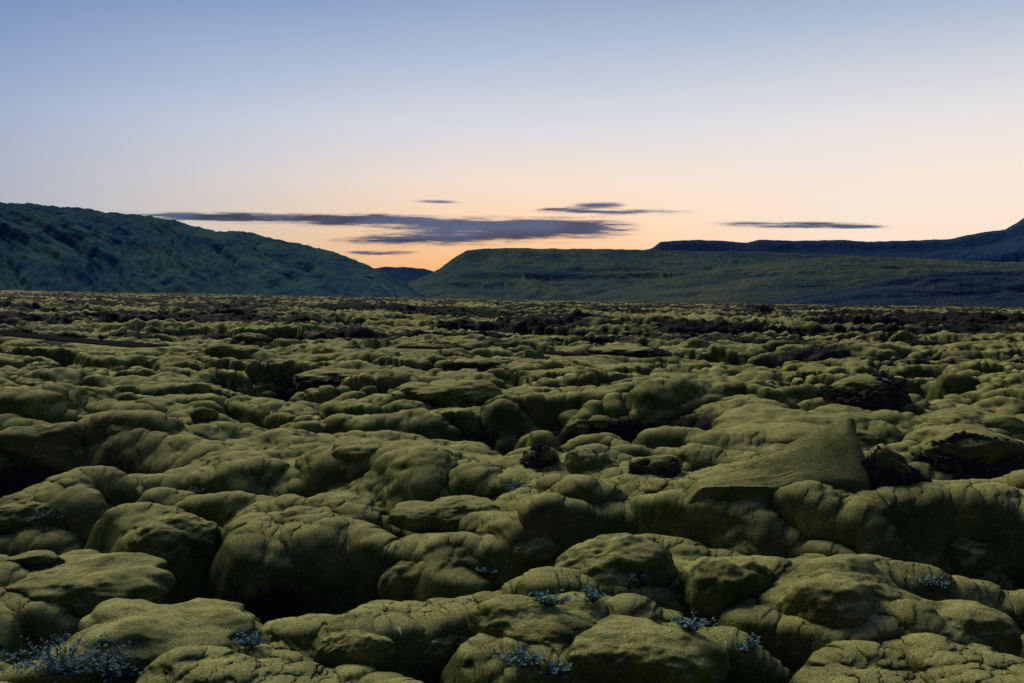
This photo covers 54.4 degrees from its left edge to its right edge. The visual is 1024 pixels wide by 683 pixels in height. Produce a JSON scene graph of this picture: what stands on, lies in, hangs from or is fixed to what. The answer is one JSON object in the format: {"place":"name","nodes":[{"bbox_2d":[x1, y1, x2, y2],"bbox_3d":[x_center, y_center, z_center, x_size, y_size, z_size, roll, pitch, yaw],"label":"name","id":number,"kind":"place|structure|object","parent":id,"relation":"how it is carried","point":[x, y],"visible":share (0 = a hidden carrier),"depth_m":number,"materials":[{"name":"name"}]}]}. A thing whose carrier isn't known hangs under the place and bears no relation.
{"place":"outdoors","nodes":[
{"label":"outdoors","id":0,"kind":"place"},
{"bbox_2d":[0,330,170,346],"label":"gravel track","id":1,"kind":"structure","parent":0,"point":[71,339],"depth_m":68.31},
{"bbox_2d":[0,202,425,297],"bbox_3d":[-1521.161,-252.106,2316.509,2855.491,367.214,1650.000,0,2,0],"label":"hills","id":2,"kind":"structure","parent":0,"point":[57,248],"depth_m":2039.30,"materials":[{"name":"green plant"}]},
{"bbox_2d":[350,251,407,254],"bbox_3d":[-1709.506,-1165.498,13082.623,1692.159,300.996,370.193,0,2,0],"label":"cloud","id":3,"kind":"structure","parent":0,"point":[374,253],"depth_m":13179.33,"materials":[{"name":"grey"}]},
{"bbox_2d":[136,212,627,244],"bbox_3d":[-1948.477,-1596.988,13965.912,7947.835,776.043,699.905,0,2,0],"label":"cloud","id":4,"kind":"structure","parent":0,"point":[452,231],"depth_m":13978.19,"materials":[{"name":"grey"}]},
{"bbox_2d":[349,238,418,243],"bbox_3d":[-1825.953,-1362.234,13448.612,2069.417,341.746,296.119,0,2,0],"label":"cloud","id":5,"kind":"structure","parent":0,"point":[387,240],"depth_m":13537.97,"materials":[{"name":"grey"}]},
{"bbox_2d":[375,267,433,283],"bbox_3d":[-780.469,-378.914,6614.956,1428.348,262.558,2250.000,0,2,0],"label":"distant mountain","id":6,"kind":"structure","parent":0,"point":[406,275],"depth_m":6809.52,"materials":[{"name":"blue stone"}]},
{"bbox_2d":[422,200,451,202],"bbox_3d":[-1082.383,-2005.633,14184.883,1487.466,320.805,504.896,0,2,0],"label":"cloud","id":7,"kind":"structure","parent":0,"point":[435,201],"depth_m":14228.03,"materials":[{"name":"grey"}]},
{"bbox_2d":[0,290,1023,682],"bbox_3d":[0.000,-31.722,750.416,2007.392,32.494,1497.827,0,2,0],"label":"lava field ground","id":8,"kind":"structure","parent":0,"point":[314,544],"depth_m":17.88,"materials":[{"name":"green plant"}]},
{"bbox_2d":[0,491,54,534],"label":"moss mound","id":9,"kind":"object","parent":8,"relation":"on","point":[17,510],"visible":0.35,"depth_m":16.33,"materials":[{"name":"green plant"}]},
{"bbox_2d":[29,507,61,518],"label":"willow shrub","id":10,"kind":"object","parent":9,"relation":"on","point":[42,515],"visible":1,"depth_m":16.20,"materials":[{"name":"grey plant"}]},
{"bbox_2d":[9,550,65,570],"bbox_3d":[-6.295,2.990,13.167,0.803,0.408,0.561,1,3,23],"label":"rock","id":11,"kind":"object","parent":8,"relation":"on","point":[36,560],"visible":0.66,"depth_m":13.05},
{"bbox_2d":[0,422,85,455],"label":"moss mound","id":12,"kind":"object","parent":8,"relation":"on","point":[17,440],"visible":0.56,"depth_m":21.29,"materials":[{"name":"green plant"}]},
{"bbox_2d":[0,631,137,682],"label":"willow shrub","id":13,"kind":"object","parent":8,"relation":"on","point":[53,667],"visible":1,"depth_m":8.96,"materials":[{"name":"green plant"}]},
{"bbox_2d":[4,552,175,617],"bbox_3d":[-5.596,3.239,13.055,2.410,0.793,1.816,0,2,-9],"label":"moss mound","id":14,"kind":"object","parent":8,"relation":"on","point":[82,586],"visible":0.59,"depth_m":12.55,"materials":[{"name":"green plant"}]},
{"bbox_2d":[101,410,145,436],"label":"moss mound","id":15,"kind":"object","parent":8,"relation":"on","point":[108,428],"visible":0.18,"depth_m":21.52,"materials":[{"name":"green plant"}]},
{"bbox_2d":[38,598,263,682],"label":"moss mound","id":16,"kind":"object","parent":8,"relation":"on","point":[150,631],"visible":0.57,"depth_m":9.79,"materials":[{"name":"green plant"}]},
{"bbox_2d":[94,663,142,681],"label":"willow shrub","id":17,"kind":"object","parent":16,"relation":"on","point":[120,676],"visible":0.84,"depth_m":9.19,"materials":[{"name":"grey plant"}]},
{"bbox_2d":[126,514,222,567],"bbox_3d":[-4.927,3.018,14.853,1.459,0.915,1.445,0,2,-11],"label":"moss mound","id":18,"kind":"object","parent":8,"relation":"on","point":[198,536],"visible":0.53,"depth_m":14.36,"materials":[{"name":"green plant"}]},
{"bbox_2d":[189,486,204,494],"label":"willow shrub","id":19,"kind":"object","parent":8,"relation":"on","point":[195,491],"visible":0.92,"depth_m":17.76,"materials":[{"name":"grey plant"}]},
{"bbox_2d":[190,407,218,423],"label":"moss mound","id":20,"kind":"object","parent":8,"relation":"on","point":[200,414],"visible":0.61,"depth_m":22.59,"materials":[{"name":"green plant"}]},
{"bbox_2d":[202,343,260,359],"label":"moss mound","id":21,"kind":"object","parent":8,"relation":"on","point":[223,350],"visible":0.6,"depth_m":57.92,"materials":[{"name":"green plant"}]},
{"bbox_2d":[230,332,273,344],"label":"lava outcrop","id":22,"kind":"object","parent":8,"relation":"on","point":[249,338],"visible":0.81,"depth_m":73.19,"materials":[{"name":"green plant"}]},
{"bbox_2d":[233,628,271,648],"bbox_3d":[-2.574,2.922,9.714,0.420,0.199,0.319,0,2,0],"label":"willow shrub","id":23,"kind":"object","parent":8,"relation":"on","point":[249,642],"visible":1,"depth_m":9.73,"materials":[{"name":"grey plant"}]},
{"bbox_2d":[292,367,364,391],"bbox_3d":[-6.907,1.580,38.268,3.561,1.116,2.635,0,2,0],"label":"lava outcrop","id":24,"kind":"object","parent":8,"relation":"on","point":[317,378],"visible":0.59,"depth_m":37.47,"materials":[{"name":"green plant"}]},
{"bbox_2d":[313,629,396,671],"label":"moss mound","id":25,"kind":"object","parent":8,"relation":"on","point":[354,646],"visible":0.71,"depth_m":9.38,"materials":[{"name":"green plant"}]},
{"bbox_2d":[331,438,381,461],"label":"moss mound","id":26,"kind":"object","parent":8,"relation":"on","point":[354,450],"visible":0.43,"depth_m":17.84,"materials":[{"name":"green plant"}]},
{"bbox_2d":[377,560,425,601],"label":"moss mound","id":27,"kind":"object","parent":8,"relation":"on","point":[398,581],"visible":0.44,"depth_m":13.20,"materials":[{"name":"green plant"}]},
{"bbox_2d":[388,495,499,533],"bbox_3d":[-0.970,2.578,14.696,1.673,0.550,1.208,-1,3,-19],"label":"moss mound","id":28,"kind":"object","parent":8,"relation":"on","point":[416,516],"visible":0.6,"depth_m":14.41,"materials":[{"name":"green plant"}]},
{"bbox_2d":[422,634,467,678],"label":"moss mound","id":29,"kind":"object","parent":8,"relation":"on","point":[440,653],"visible":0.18,"depth_m":9.80,"materials":[{"name":"green plant"}]},
{"bbox_2d":[394,379,502,404],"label":"moss mound","id":30,"kind":"object","parent":8,"relation":"on","point":[479,392],"visible":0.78,"depth_m":32.66,"materials":[{"name":"green plant"}]},
{"bbox_2d":[444,357,511,371],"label":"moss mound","id":31,"kind":"object","parent":8,"relation":"on","point":[481,364],"visible":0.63,"depth_m":48.40,"materials":[{"name":"green plant"}]},
{"bbox_2d":[475,566,508,575],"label":"willow shrub","id":32,"kind":"object","parent":8,"relation":"on","point":[485,570],"visible":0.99,"depth_m":13.04,"materials":[{"name":"grey plant"}]},
{"bbox_2d":[395,346,594,355],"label":"gravel track","id":33,"kind":"structure","parent":8,"relation":"on","point":[518,350],"depth_m":58.99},
{"bbox_2d":[502,479,526,490],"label":"willow shrub","id":34,"kind":"object","parent":8,"relation":"on","point":[514,487],"visible":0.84,"depth_m":15.15,"materials":[{"name":"grey plant"}]},
{"bbox_2d":[487,641,546,667],"bbox_3d":[0.067,2.812,8.848,0.480,0.216,0.465,-1,3,-22],"label":"willow shrub","id":35,"kind":"object","parent":8,"relation":"on","point":[523,661],"visible":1,"depth_m":8.86,"materials":[{"name":"grey plant"}]},
{"bbox_2d":[475,520,560,564],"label":"moss mound","id":36,"kind":"object","parent":8,"relation":"on","point":[535,551],"visible":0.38,"depth_m":13.22,"materials":[{"name":"green plant"}]},
{"bbox_2d":[467,592,608,644],"bbox_3d":[0.354,2.784,9.632,1.568,0.576,1.096,0,2,-4],"label":"moss mound","id":37,"kind":"object","parent":8,"relation":"on","point":[521,618],"visible":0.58,"depth_m":9.48,"materials":[{"name":"green plant"}]},
{"bbox_2d":[524,589,579,606],"bbox_3d":[0.366,2.469,9.557,0.535,0.184,0.294,1,3,21],"label":"willow shrub","id":38,"kind":"object","parent":37,"relation":"on","point":[547,600],"visible":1,"depth_m":9.55,"materials":[{"name":"grey plant"}]},
{"bbox_2d":[574,585,606,602],"bbox_3d":[0.759,2.462,9.739,0.329,0.203,0.213,0,2,0],"label":"willow shrub","id":39,"kind":"object","parent":37,"relation":"on","point":[591,598],"visible":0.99,"depth_m":9.71,"materials":[{"name":"grey plant"}]},
{"bbox_2d":[519,444,559,468],"bbox_3d":[0.475,2.061,16.396,0.768,0.768,0.497,0,2,0],"label":"lava outcrop","id":40,"kind":"object","parent":8,"relation":"on","point":[539,456],"visible":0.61,"depth_m":16.20,"materials":[{"name":"black stone"}]},
{"bbox_2d":[539,655,572,679],"bbox_3d":[0.408,2.865,8.752,0.272,0.231,0.272,2,3,39],"label":"willow shrub","id":41,"kind":"object","parent":8,"relation":"on","point":[552,671],"visible":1,"depth_m":8.74,"materials":[{"name":"grey plant"}]},
{"bbox_2d":[556,409,610,433],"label":"moss mound","id":42,"kind":"object","parent":8,"relation":"on","point":[576,425],"visible":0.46,"depth_m":27.64,"materials":[{"name":"green plant"}]},
{"bbox_2d":[563,448,611,473],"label":"moss mound","id":43,"kind":"object","parent":8,"relation":"on","point":[577,461],"visible":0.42,"depth_m":15.96,"materials":[{"name":"green plant"}]},
{"bbox_2d":[554,533,679,588],"bbox_3d":[1.132,2.705,11.206,1.364,1.064,1.781,2,3,44],"label":"moss mound","id":44,"kind":"object","parent":8,"relation":"on","point":[606,559],"visible":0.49,"depth_m":10.89,"materials":[{"name":"green plant"}]},
{"bbox_2d":[582,345,672,356],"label":"lava outcrop","id":45,"kind":"object","parent":8,"relation":"on","point":[628,350],"visible":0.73,"depth_m":54.84,"materials":[{"name":"green plant"}]},
{"bbox_2d":[625,570,651,585],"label":"willow shrub","id":46,"kind":"object","parent":8,"relation":"on","point":[643,581],"visible":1,"depth_m":10.70,"materials":[{"name":"grey plant"}]},
{"bbox_2d":[565,614,729,682],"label":"moss mound","id":47,"kind":"object","parent":8,"relation":"on","point":[614,648],"visible":0.98,"depth_m":8.72,"materials":[{"name":"green plant"}]},
{"bbox_2d":[670,609,716,630],"bbox_3d":[1.622,2.523,9.009,0.337,0.211,0.389,-2,3,-39],"label":"willow shrub","id":48,"kind":"object","parent":47,"relation":"on","point":[692,626],"visible":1,"depth_m":8.99,"materials":[{"name":"grey plant"}]},
{"bbox_2d":[628,455,683,477],"bbox_3d":[2.153,2.011,14.822,0.773,0.665,0.682,2,3,34],"label":"lava outcrop","id":49,"kind":"object","parent":8,"relation":"on","point":[668,466],"visible":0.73,"depth_m":14.61,"materials":[{"name":"green plant"}]},
{"bbox_2d":[668,557,775,626],"bbox_3d":[2.374,2.804,10.890,1.350,1.012,1.042,-1,3,-32],"label":"moss mound","id":50,"kind":"object","parent":8,"relation":"on","point":[708,588],"visible":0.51,"depth_m":10.41,"materials":[{"name":"green plant"}]},
{"bbox_2d":[733,632,759,653],"bbox_3d":[2.176,2.789,9.194,0.269,0.203,0.220,0,2,0],"label":"willow shrub","id":51,"kind":"object","parent":8,"relation":"on","point":[747,647],"visible":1,"depth_m":9.19,"materials":[{"name":"grey plant"}]},
{"bbox_2d":[754,305,772,311],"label":"lava outcrop","id":52,"kind":"object","parent":8,"relation":"on","point":[763,308],"visible":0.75,"depth_m":236.46,"materials":[{"name":"black stone"}]},
{"bbox_2d":[671,418,873,533],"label":"moss slab","id":53,"kind":"structure","parent":8,"relation":"on","point":[831,454],"depth_m":13.41,"materials":[{"name":"green plant"}]},
{"bbox_2d":[712,403,883,448],"bbox_3d":[7.128,2.473,24.875,4.842,1.607,4.887,0,2,7],"label":"moss mound","id":54,"kind":"object","parent":8,"relation":"on","point":[778,424],"visible":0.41,"depth_m":24.36,"materials":[{"name":"green plant"}]},
{"bbox_2d":[755,554,921,627],"bbox_3d":[3.316,2.706,10.248,1.728,0.859,1.460,-1,3,-28],"label":"moss mound","id":55,"kind":"object","parent":8,"relation":"on","point":[842,590],"visible":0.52,"depth_m":9.93,"materials":[{"name":"green plant"}]},
{"bbox_2d":[818,370,912,411],"bbox_3d":[9.571,1.635,26.687,2.637,1.747,1.847,0,2,0],"label":"lava outcrop","id":56,"kind":"object","parent":8,"relation":"on","point":[881,390],"visible":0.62,"depth_m":26.21,"materials":[{"name":"black stone"}]},
{"bbox_2d":[860,444,932,488],"bbox_3d":[5.119,2.072,13.551,1.132,1.368,0.644,0,2,0],"label":"lava outcrop","id":57,"kind":"object","parent":8,"relation":"on","point":[883,465],"visible":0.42,"depth_m":13.32,"materials":[{"name":"black stone"}]},
{"bbox_2d":[914,574,954,591],"bbox_3d":[4.634,2.653,10.945,0.418,0.200,0.242,0,2,0],"label":"willow shrub","id":58,"kind":"object","parent":8,"relation":"on","point":[933,584],"visible":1,"depth_m":10.94,"materials":[{"name":"grey plant"}]},
{"bbox_2d":[902,407,1023,443],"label":"moss mound","id":59,"kind":"object","parent":8,"relation":"on","point":[936,423],"visible":0.48,"depth_m":23.53,"materials":[{"name":"green plant"}]},
{"bbox_2d":[911,429,1023,479],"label":"lava outcrop","id":60,"kind":"object","parent":8,"relation":"on","point":[972,454],"visible":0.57,"depth_m":21.55,"materials":[{"name":"green plant"}]},
{"bbox_2d":[919,598,1022,655],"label":"moss mound","id":61,"kind":"object","parent":8,"relation":"on","point":[967,621],"visible":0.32,"depth_m":9.65,"materials":[{"name":"green plant"}]},
{"bbox_2d":[946,538,997,577],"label":"moss mound","id":62,"kind":"object","parent":8,"relation":"on","point":[966,557],"visible":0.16,"depth_m":12.25,"materials":[{"name":"green plant"}]},
{"bbox_2d":[0,0,1023,270],"label":"sky","id":63,"kind":"structure","parent":0,"point":[905,118],"materials":[{"name":"blue"}]},
{"bbox_2d":[576,203,622,208],"bbox_3d":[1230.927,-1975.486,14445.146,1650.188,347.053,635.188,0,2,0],"label":"cloud","id":64,"kind":"structure","parent":0,"point":[593,205],"depth_m":14355.47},
{"bbox_2d":[540,208,669,214],"bbox_3d":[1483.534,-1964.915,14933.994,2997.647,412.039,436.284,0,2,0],"label":"cloud","id":65,"kind":"structure","parent":0,"point":[572,210],"depth_m":14864.10,"materials":[{"name":"grey"}]},
{"bbox_2d":[407,248,1023,300],"bbox_3d":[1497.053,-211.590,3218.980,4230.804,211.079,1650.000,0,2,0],"label":"hills","id":66,"kind":"structure","parent":0,"point":[552,274],"depth_m":3114.93,"materials":[{"name":"green plant"}]},
{"bbox_2d":[567,257,1023,303],"bbox_3d":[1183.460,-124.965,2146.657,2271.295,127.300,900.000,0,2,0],"label":"hills","id":67,"kind":"structure","parent":0,"point":[767,281],"depth_m":2094.83,"materials":[{"name":"green plant"}]},
{"bbox_2d":[728,222,881,228],"bbox_3d":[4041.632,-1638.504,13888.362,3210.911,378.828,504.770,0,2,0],"label":"cloud","id":68,"kind":"structure","parent":0,"point":[805,225],"depth_m":13849.49,"materials":[{"name":"grey"}]},
{"bbox_2d":[646,218,1023,261],"bbox_3d":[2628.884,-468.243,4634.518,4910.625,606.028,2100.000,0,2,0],"label":"mountain","id":69,"kind":"structure","parent":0,"point":[1006,245],"depth_m":4824.69,"materials":[{"name":"blue stone"}]},
{"bbox_2d":[749,270,1023,307],"bbox_3d":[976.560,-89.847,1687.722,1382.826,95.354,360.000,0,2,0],"label":"hill","id":70,"kind":"structure","parent":0,"point":[999,288],"depth_m":1652.06,"materials":[{"name":"green plant"}]}
]}

